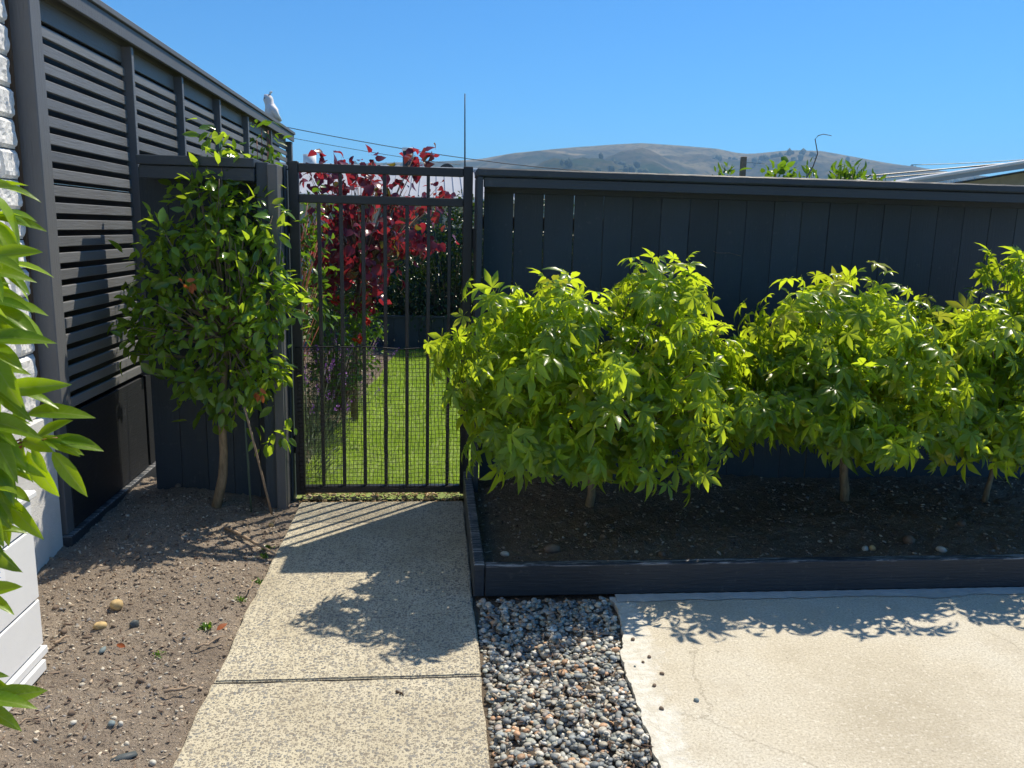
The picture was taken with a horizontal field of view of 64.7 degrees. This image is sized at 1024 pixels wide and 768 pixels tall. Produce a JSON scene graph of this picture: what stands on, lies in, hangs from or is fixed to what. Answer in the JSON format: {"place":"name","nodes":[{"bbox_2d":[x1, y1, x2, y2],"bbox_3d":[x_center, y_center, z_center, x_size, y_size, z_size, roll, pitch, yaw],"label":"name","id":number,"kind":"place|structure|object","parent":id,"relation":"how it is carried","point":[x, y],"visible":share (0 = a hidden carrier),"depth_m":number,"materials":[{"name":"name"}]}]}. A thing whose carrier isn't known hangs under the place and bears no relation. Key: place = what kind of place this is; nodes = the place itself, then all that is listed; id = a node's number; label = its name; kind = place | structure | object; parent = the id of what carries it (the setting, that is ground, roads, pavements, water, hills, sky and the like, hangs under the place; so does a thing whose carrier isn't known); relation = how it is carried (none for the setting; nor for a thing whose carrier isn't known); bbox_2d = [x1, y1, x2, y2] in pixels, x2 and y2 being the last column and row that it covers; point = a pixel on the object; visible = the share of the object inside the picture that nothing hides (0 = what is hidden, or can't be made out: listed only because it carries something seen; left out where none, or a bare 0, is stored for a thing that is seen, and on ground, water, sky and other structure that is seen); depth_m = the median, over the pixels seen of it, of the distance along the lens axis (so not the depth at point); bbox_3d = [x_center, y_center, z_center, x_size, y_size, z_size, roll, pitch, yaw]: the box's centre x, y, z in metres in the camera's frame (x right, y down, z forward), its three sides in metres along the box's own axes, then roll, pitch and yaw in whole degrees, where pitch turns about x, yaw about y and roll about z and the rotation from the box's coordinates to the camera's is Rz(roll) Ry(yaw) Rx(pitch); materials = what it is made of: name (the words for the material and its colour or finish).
{"place":"outdoors","nodes":[
{"label":"outdoors","id":0,"kind":"place"},
{"bbox_2d":[0,477,312,767],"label":"garden bed soil","id":1,"kind":"structure","parent":0,"point":[148,485],"depth_m":3.09,"materials":[{"name":"brown soil"}]},
{"bbox_2d":[5,718,31,729],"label":"twig","id":2,"kind":"object","parent":1,"relation":"on","point":[22,721],"visible":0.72,"depth_m":2.43,"materials":[{"name":"beige wood"}]},
{"bbox_2d":[0,490,47,710],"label":"base","id":3,"kind":"object","parent":1,"relation":"on","point":[23,650],"visible":0.73,"depth_m":2.58,"materials":[{"name":"white paint"}]},
{"bbox_2d":[0,179,102,730],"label":"leafy shrub","id":4,"kind":"object","parent":1,"relation":"on","point":[17,326],"visible":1,"depth_m":1.41,"materials":[{"name":"green plant"}]},
{"bbox_2d":[53,635,69,644],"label":"twig","id":5,"kind":"object","parent":1,"relation":"on","point":[59,640],"visible":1,"depth_m":2.90,"materials":[{"name":"beige wood"}]},
{"bbox_2d":[60,628,66,633],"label":"rock","id":6,"kind":"object","parent":1,"relation":"on","point":[63,631],"visible":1,"depth_m":2.96,"materials":[{"name":"beige stone"}]},
{"bbox_2d":[67,709,75,715],"bbox_3d":[-1.359,1.015,2.495,0.020,0.019,0.022,6,12,23],"label":"rock","id":7,"kind":"object","parent":1,"relation":"on","point":[72,712],"visible":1,"depth_m":2.49,"materials":[{"name":"brown stone"}]},
{"bbox_2d":[82,635,91,638],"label":"rock","id":8,"kind":"object","parent":1,"relation":"on","point":[86,636],"visible":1,"depth_m":2.95,"materials":[{"name":"beige stone"}]},
{"bbox_2d":[92,621,106,629],"bbox_3d":[-1.536,0.901,3.015,0.049,0.032,0.031,0,11,-6],"label":"rock","id":9,"kind":"object","parent":1,"relation":"on","point":[100,625],"visible":1,"depth_m":3.01,"materials":[{"name":"yellow stone"}]},
{"bbox_2d":[99,646,105,653],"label":"rock","id":10,"kind":"object","parent":1,"relation":"on","point":[102,649],"visible":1,"depth_m":2.85,"materials":[{"name":"grey stone"}]},
{"bbox_2d":[107,720,114,726],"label":"rock","id":11,"kind":"object","parent":1,"relation":"on","point":[111,723],"visible":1,"depth_m":2.44,"materials":[{"name":"grey stone"}]},
{"bbox_2d":[110,599,122,610],"bbox_3d":[-1.549,0.865,3.168,0.047,0.048,0.044,-7,14,-37],"label":"rock","id":12,"kind":"object","parent":1,"relation":"on","point":[116,604],"visible":1,"depth_m":3.15,"materials":[{"name":"yellow stone"}]},
{"bbox_2d":[116,643,124,647],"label":"fallen leaf","id":13,"kind":"object","parent":1,"relation":"on","point":[121,645],"visible":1,"depth_m":2.87,"materials":[{"name":"orange plant"}]},
{"bbox_2d":[110,751,137,761],"bbox_3d":[-1.109,1.067,2.311,0.076,0.020,0.032,-6,13,-35],"label":"rock","id":14,"kind":"object","parent":1,"relation":"on","point":[128,755],"visible":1,"depth_m":2.31,"materials":[{"name":"stone"}]},
{"bbox_2d":[129,620,138,627],"bbox_3d":[-1.419,0.906,3.038,0.036,0.047,0.013,-7,14,-39],"label":"rock","id":15,"kind":"object","parent":1,"relation":"on","point":[133,623],"visible":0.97,"depth_m":3.03,"materials":[{"name":"stone"}]},
{"bbox_2d":[137,678,144,683],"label":"rock","id":16,"kind":"object","parent":1,"relation":"on","point":[140,680],"visible":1,"depth_m":2.67,"materials":[{"name":"stone"}]},
{"bbox_2d":[0,491,292,767],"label":"bark chips","id":17,"kind":"object","parent":1,"relation":"on","point":[99,696],"visible":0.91,"depth_m":3.13,"materials":[{"name":"wood"}]},
{"bbox_2d":[149,759,155,765],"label":"rock","id":18,"kind":"object","parent":1,"relation":"on","point":[152,762],"visible":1,"depth_m":2.29,"materials":[{"name":"stone"}]},
{"bbox_2d":[153,650,165,657],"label":"weed","id":19,"kind":"object","parent":1,"relation":"on","point":[157,654],"visible":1,"depth_m":2.84,"materials":[{"name":"green plant"}]},
{"bbox_2d":[163,685,196,693],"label":"twig","id":20,"kind":"object","parent":1,"relation":"on","point":[176,689],"visible":1,"depth_m":2.62,"materials":[{"name":"beige wood"}]},
{"bbox_2d":[197,622,211,630],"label":"weed","id":21,"kind":"object","parent":1,"relation":"on","point":[208,625],"visible":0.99,"depth_m":3.06,"materials":[{"name":"green plant"}]},
{"bbox_2d":[197,636,225,647],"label":"twig","id":22,"kind":"object","parent":1,"relation":"on","point":[206,644],"visible":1,"depth_m":2.91,"materials":[{"name":"beige wood"}]},
{"bbox_2d":[107,118,317,508],"bbox_3d":[-1.480,-0.296,4.048,1.023,2.003,0.598,0,11,-6],"label":"camellia tree","id":23,"kind":"object","parent":1,"relation":"on","point":[233,307],"visible":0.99,"depth_m":3.98,"materials":[{"name":"green plant"}]},
{"bbox_2d":[136,154,296,509],"bbox_3d":[-1.559,-0.230,4.293,0.740,1.865,0.310,0,11,-6],"label":"screen panel","id":24,"kind":"object","parent":1,"relation":"on","point":[186,455],"visible":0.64,"depth_m":4.33,"materials":[{"name":"paint"}]},
{"bbox_2d":[287,161,474,494],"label":"metal gate","id":25,"kind":"structure","parent":24,"relation":"attached to","point":[296,197],"depth_m":4.41,"materials":[{"name":"black metal"}]},
{"bbox_2d":[217,623,226,629],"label":"fallen leaf","id":26,"kind":"object","parent":1,"relation":"on","point":[221,626],"visible":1,"depth_m":3.00,"materials":[{"name":"orange plant"}]},
{"bbox_2d":[234,595,246,603],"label":"weed","id":27,"kind":"object","parent":1,"relation":"on","point":[241,598],"visible":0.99,"depth_m":3.29,"materials":[{"name":"green plant"}]},
{"bbox_2d":[243,408,251,512],"bbox_3d":[-1.345,0.386,4.116,0.010,0.613,0.161,-1,11,-12],"label":"stake","id":28,"kind":"object","parent":1,"relation":"on","point":[248,471],"visible":0.91,"depth_m":4.12,"materials":[{"name":"brown wood"}]},
{"bbox_2d":[224,527,276,555],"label":"twig","id":29,"kind":"object","parent":1,"relation":"on","point":[234,531],"visible":1,"depth_m":3.88,"materials":[{"name":"brown wood"}]},
{"bbox_2d":[244,407,272,514],"bbox_3d":[-1.279,0.397,4.088,0.012,0.617,0.206,5,11,17],"label":"stake","id":30,"kind":"object","parent":1,"relation":"on","point":[258,461],"visible":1,"depth_m":4.08,"materials":[{"name":"brown wood"}]},
{"bbox_2d":[255,553,267,558],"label":"weed","id":31,"kind":"object","parent":1,"relation":"on","point":[264,555],"visible":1,"depth_m":3.76,"materials":[{"name":"green plant"}]},
{"bbox_2d":[172,501,489,767],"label":"garden path","id":32,"kind":"structure","parent":0,"point":[357,615],"depth_m":2.87,"materials":[{"name":"concrete"}]},
{"bbox_2d":[294,138,459,164],"bbox_3d":[-8.004,-9.674,32.150,11.942,1.509,0.020,0,11,-6],"label":"overhead cable","id":33,"kind":"object","parent":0,"point":[373,152],"visible":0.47,"depth_m":32.42,"materials":[{"name":"black metal"}]},
{"bbox_2d":[310,499,463,504],"bbox_3d":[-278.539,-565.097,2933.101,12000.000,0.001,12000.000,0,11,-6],"label":"ground","id":34,"kind":"structure","parent":0,"point":[381,500],"depth_m":4.86,"materials":[{"name":"brown soil"}]},
{"bbox_2d":[471,168,1023,492],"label":"board fence","id":35,"kind":"object","parent":34,"relation":"on","point":[751,239],"visible":0.45,"depth_m":4.51,"materials":[{"name":"paint"}]},
{"bbox_2d":[296,346,478,499],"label":"lawn","id":36,"kind":"structure","parent":0,"point":[420,496],"depth_m":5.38,"materials":[{"name":"plant"}]},
{"bbox_2d":[303,263,388,415],"bbox_3d":[-1.266,-0.308,5.893,0.718,1.144,0.862,0,11,-6],"label":"rose bush","id":37,"kind":"object","parent":36,"relation":"on","point":[357,339],"visible":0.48,"depth_m":5.87,"materials":[{"name":"green plant"}]},
{"bbox_2d":[303,345,398,465],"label":"bed edge soil","id":38,"kind":"structure","parent":36,"relation":"on","point":[375,350],"depth_m":8.41,"materials":[{"name":"brown soil"}]},
{"bbox_2d":[206,119,339,397],"bbox_3d":[-1.387,-0.532,4.851,0.561,1.966,0.869,9,13,34],"label":"camellia shrub","id":39,"kind":"object","parent":38,"relation":"on","point":[305,250],"visible":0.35,"depth_m":4.88,"materials":[{"name":"green plant"}]},
{"bbox_2d":[303,341,370,452],"bbox_3d":[-1.332,0.060,5.471,0.708,0.782,0.661,10,14,37],"label":"lavender plant","id":40,"kind":"object","parent":38,"relation":"on","point":[326,409],"visible":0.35,"depth_m":5.55,"materials":[{"name":"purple plant"}]},
{"bbox_2d":[303,329,379,429],"bbox_3d":[-1.396,-0.048,6.156,0.639,0.756,0.647,-9,15,-43],"label":"lavender plant","id":41,"kind":"object","parent":38,"relation":"on","point":[347,416],"visible":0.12,"depth_m":6.08,"materials":[{"name":"purple plant"}]},
{"bbox_2d":[304,363,379,482],"bbox_3d":[-1.175,0.211,4.850,0.752,0.756,0.694,9,13,36],"label":"lavender plant","id":42,"kind":"object","parent":38,"relation":"on","point":[315,448],"visible":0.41,"depth_m":4.91,"materials":[{"name":"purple plant"}]},
{"bbox_2d":[304,338,394,412],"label":"lavender plant","id":43,"kind":"object","parent":38,"relation":"on","point":[359,398],"visible":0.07,"depth_m":6.74,"materials":[{"name":"purple plant"}]},
{"bbox_2d":[299,143,459,421],"bbox_3d":[-1.039,-0.719,6.104,1.274,2.175,0.950,0,11,-6],"label":"red leaved tree","id":44,"kind":"object","parent":36,"relation":"on","point":[373,247],"visible":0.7,"depth_m":6.00,"materials":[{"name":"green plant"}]},
{"bbox_2d":[298,492,462,503],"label":"dry litter","id":45,"kind":"object","parent":36,"relation":"on","point":[374,496],"visible":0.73,"depth_m":4.58,"materials":[{"name":"plant"}]},
{"bbox_2d":[323,314,472,349],"bbox_3d":[0.124,-0.621,10.129,4.980,0.430,0.045,0,11,-6],"label":"fence","id":46,"kind":"object","parent":36,"relation":"on","point":[396,332],"visible":0.1,"depth_m":9.98,"materials":[{"name":"paint"}]},
{"bbox_2d":[712,162,751,175],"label":"garden shrub","id":47,"kind":"object","parent":36,"relation":"on","point":[725,170],"visible":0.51,"depth_m":5.05,"materials":[{"name":"green plant"}]},
{"bbox_2d":[739,156,811,175],"bbox_3d":[1.841,-0.498,5.743,1.116,2.117,0.046,-9,15,-44],"label":"garden post","id":48,"kind":"object","parent":36,"relation":"on","point":[743,162],"visible":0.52,"depth_m":5.18,"materials":[{"name":"brown wood"}]},
{"bbox_2d":[760,156,796,177],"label":"garden shrub","id":49,"kind":"object","parent":36,"relation":"on","point":[782,168],"visible":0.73,"depth_m":5.08,"materials":[{"name":"green plant"}]},
{"bbox_2d":[797,157,895,180],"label":"garden shrub","id":50,"kind":"object","parent":36,"relation":"on","point":[844,173],"visible":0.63,"depth_m":5.13,"materials":[{"name":"green plant"}]},
{"bbox_2d":[806,134,831,177],"bbox_3d":[1.899,-1.377,5.029,0.150,0.344,0.008,0,11,-6],"label":"tendril","id":51,"kind":"object","parent":50,"relation":"attached to","point":[816,155],"visible":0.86,"depth_m":5.02,"materials":[{"name":"grey plant"}]},
{"bbox_2d":[303,282,471,346],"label":"garden ground","id":52,"kind":"structure","parent":0,"point":[304,337],"depth_m":13.20,"materials":[{"name":"brown soil"}]},
{"bbox_2d":[122,147,514,281],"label":"house","id":53,"kind":"structure","parent":52,"relation":"on","point":[452,184],"depth_m":23.26,"materials":[{"name":"white paint"}]},
{"bbox_2d":[381,209,441,227],"bbox_3d":[-2.817,-4.421,22.793,1.700,1.000,0.038,0,11,-6],"label":"window","id":54,"kind":"structure","parent":53,"relation":"in","point":[440,217],"depth_m":22.76,"materials":[{"name":"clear glass"}]},
{"bbox_2d":[306,188,603,343],"bbox_3d":[-0.368,-1.379,10.387,4.485,2.223,1.166,0,11,-6],"label":"hedge","id":55,"kind":"object","parent":52,"relation":"on","point":[456,303],"visible":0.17,"depth_m":10.16,"materials":[{"name":"green plant"}]},
{"bbox_2d":[317,225,600,315],"bbox_3d":[0.430,-1.325,11.006,6.148,1.500,0.020,0,11,-6],"label":"back fence","id":56,"kind":"object","parent":52,"relation":"on","point":[411,273],"visible":0.02,"depth_m":10.82,"materials":[{"name":"paint"}]},
{"bbox_2d":[464,94,465,165],"bbox_3d":[-0.788,-3.228,13.624,0.072,3.164,0.036,0,11,-6],"label":"antenna mast","id":57,"kind":"object","parent":52,"relation":"on","point":[464,134],"visible":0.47,"depth_m":13.44,"materials":[{"name":"black metal"}]},
{"bbox_2d":[896,160,1023,184],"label":"house","id":58,"kind":"structure","parent":52,"relation":"on","point":[1014,178],"depth_m":12.37,"materials":[{"name":"white metal"}]},
{"bbox_2d":[288,127,583,170],"bbox_3d":[-3.523,-9.287,30.604,19.229,2.077,0.028,0,11,-6],"label":"overhead cable","id":59,"kind":"object","parent":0,"point":[434,153],"visible":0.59,"depth_m":30.80,"materials":[{"name":"black metal"}]},
{"bbox_2d":[54,143,987,216],"bbox_3d":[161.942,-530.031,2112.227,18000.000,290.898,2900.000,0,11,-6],"label":"hills","id":60,"kind":"structure","parent":0,"point":[664,159],"depth_m":1988.14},
{"bbox_2d":[116,148,982,190],"bbox_3d":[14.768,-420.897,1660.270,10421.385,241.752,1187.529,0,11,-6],"label":"hill woods","id":61,"kind":"object","parent":60,"relation":"on","point":[568,162],"visible":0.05,"depth_m":1989.29,"materials":[{"name":"plant"}]},
{"bbox_2d":[101,0,1023,175],"label":"sky","id":62,"kind":"structure","parent":0,"point":[900,82],"materials":[{"name":"blue"}]},
{"bbox_2d":[464,510,992,593],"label":"yard ground","id":63,"kind":"structure","parent":0,"point":[674,593],"depth_m":3.69,"materials":[{"name":"grey concrete"}]},
{"bbox_2d":[0,0,62,573],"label":"house wall","id":64,"kind":"structure","parent":63,"relation":"on","point":[45,511],"depth_m":3.33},
{"bbox_2d":[3,0,294,546],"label":"slatted screen","id":65,"kind":"object","parent":63,"relation":"on","point":[104,94],"visible":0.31,"depth_m":4.00,"materials":[{"name":"grey paint"}]},
{"bbox_2d":[263,91,281,121],"bbox_3d":[-2.440,-2.824,8.244,0.180,0.312,0.137,6,12,22],"label":"cockatoo","id":66,"kind":"object","parent":65,"relation":"on","point":[271,108],"visible":0.86,"depth_m":8.20,"materials":[{"name":"white"}]},
{"bbox_2d":[472,594,657,767],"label":"gravel base","id":67,"kind":"object","parent":63,"relation":"on","point":[487,704],"visible":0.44,"depth_m":2.82,"materials":[{"name":"gravel"}]},
{"bbox_2d":[609,594,1023,767],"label":"concrete yard","id":68,"kind":"structure","parent":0,"point":[870,682],"depth_m":2.79,"materials":[{"name":"beige concrete"}]},
{"bbox_2d":[463,471,1023,596],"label":"timber planter","id":69,"kind":"object","parent":68,"relation":"on","point":[538,578],"visible":0.95,"depth_m":3.45,"materials":[{"name":"paint"}]},
{"bbox_2d":[474,474,1023,576],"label":"planter soil","id":70,"kind":"structure","parent":69,"relation":"in","point":[850,539],"depth_m":4.12,"materials":[{"name":"brown soil"}]},
{"bbox_2d":[500,551,508,556],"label":"rock","id":71,"kind":"object","parent":70,"relation":"on","point":[504,553],"visible":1,"depth_m":3.57,"materials":[{"name":"stone"}]},
{"bbox_2d":[544,544,559,552],"bbox_3d":[0.180,0.739,3.625,0.075,0.046,0.048,0,11,-6],"label":"rock","id":72,"kind":"object","parent":70,"relation":"on","point":[551,548],"visible":1,"depth_m":3.61,"materials":[{"name":"grey stone"}]},
{"bbox_2d":[423,248,797,507],"bbox_3d":[0.422,0.050,3.842,1.672,1.391,1.444,0,11,-6],"label":"lobed bush","id":73,"kind":"object","parent":70,"relation":"on","point":[534,375],"visible":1,"depth_m":3.45,"materials":[{"name":"green plant"}]},
{"bbox_2d":[479,480,1023,561],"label":"planter chips","id":74,"kind":"object","parent":70,"relation":"on","point":[756,521],"visible":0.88,"depth_m":4.09,"materials":[{"name":"wood"}]},
{"bbox_2d":[719,260,993,501],"bbox_3d":[1.618,0.074,3.933,1.156,1.344,1.186,0,11,-6],"label":"lobed bush","id":75,"kind":"object","parent":70,"relation":"on","point":[859,391],"visible":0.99,"depth_m":3.58,"materials":[{"name":"green plant"}]},
{"bbox_2d":[869,545,875,550],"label":"rock","id":76,"kind":"object","parent":70,"relation":"on","point":[872,548],"visible":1,"depth_m":3.77,"materials":[{"name":"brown stone"}]},
{"bbox_2d":[903,535,914,544],"bbox_3d":[1.891,0.744,3.858,0.050,0.052,0.062,0,11,-6],"label":"rock","id":77,"kind":"object","parent":70,"relation":"on","point":[909,539],"visible":1,"depth_m":3.84,"materials":[{"name":"grey stone"}]},
{"bbox_2d":[936,546,946,552],"bbox_3d":[2.004,0.773,3.774,0.041,0.030,0.044,0,11,-6],"label":"rock","id":78,"kind":"object","parent":70,"relation":"on","point":[941,549],"visible":1,"depth_m":3.76,"materials":[{"name":"stone"}]},
{"bbox_2d":[889,243,1023,502],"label":"lobed bush","id":79,"kind":"object","parent":70,"relation":"on","point":[989,341],"visible":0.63,"depth_m":3.76,"materials":[{"name":"green plant"}]},
{"bbox_2d":[957,520,965,526],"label":"rock","id":80,"kind":"object","parent":70,"relation":"on","point":[962,523],"visible":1,"depth_m":4.09,"materials":[{"name":"grey stone"}]},
{"bbox_2d":[615,587,1023,601],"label":"mortar fillet","id":81,"kind":"object","parent":68,"relation":"on","point":[939,593],"visible":1,"depth_m":3.45,"materials":[{"name":"grey concrete"}]},
{"bbox_2d":[858,172,943,179],"bbox_3d":[10.579,-4.858,18.478,7.356,0.774,0.024,0,11,-6],"label":"overhead cable","id":82,"kind":"object","parent":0,"point":[905,175],"visible":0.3,"depth_m":18.34,"materials":[{"name":"black metal"}]},
{"bbox_2d":[835,163,1000,178],"bbox_3d":[10.566,-4.958,18.458,7.339,0.848,0.028,0,11,-6],"label":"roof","id":83,"kind":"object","parent":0,"point":[931,170],"visible":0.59,"depth_m":18.38,"materials":[{"name":"black metal"}]},
{"bbox_2d":[913,159,1023,164],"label":"overhead cable","id":84,"kind":"object","parent":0,"point":[964,163],"visible":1,"depth_m":20.46,"materials":[{"name":"black metal"}]}
]}

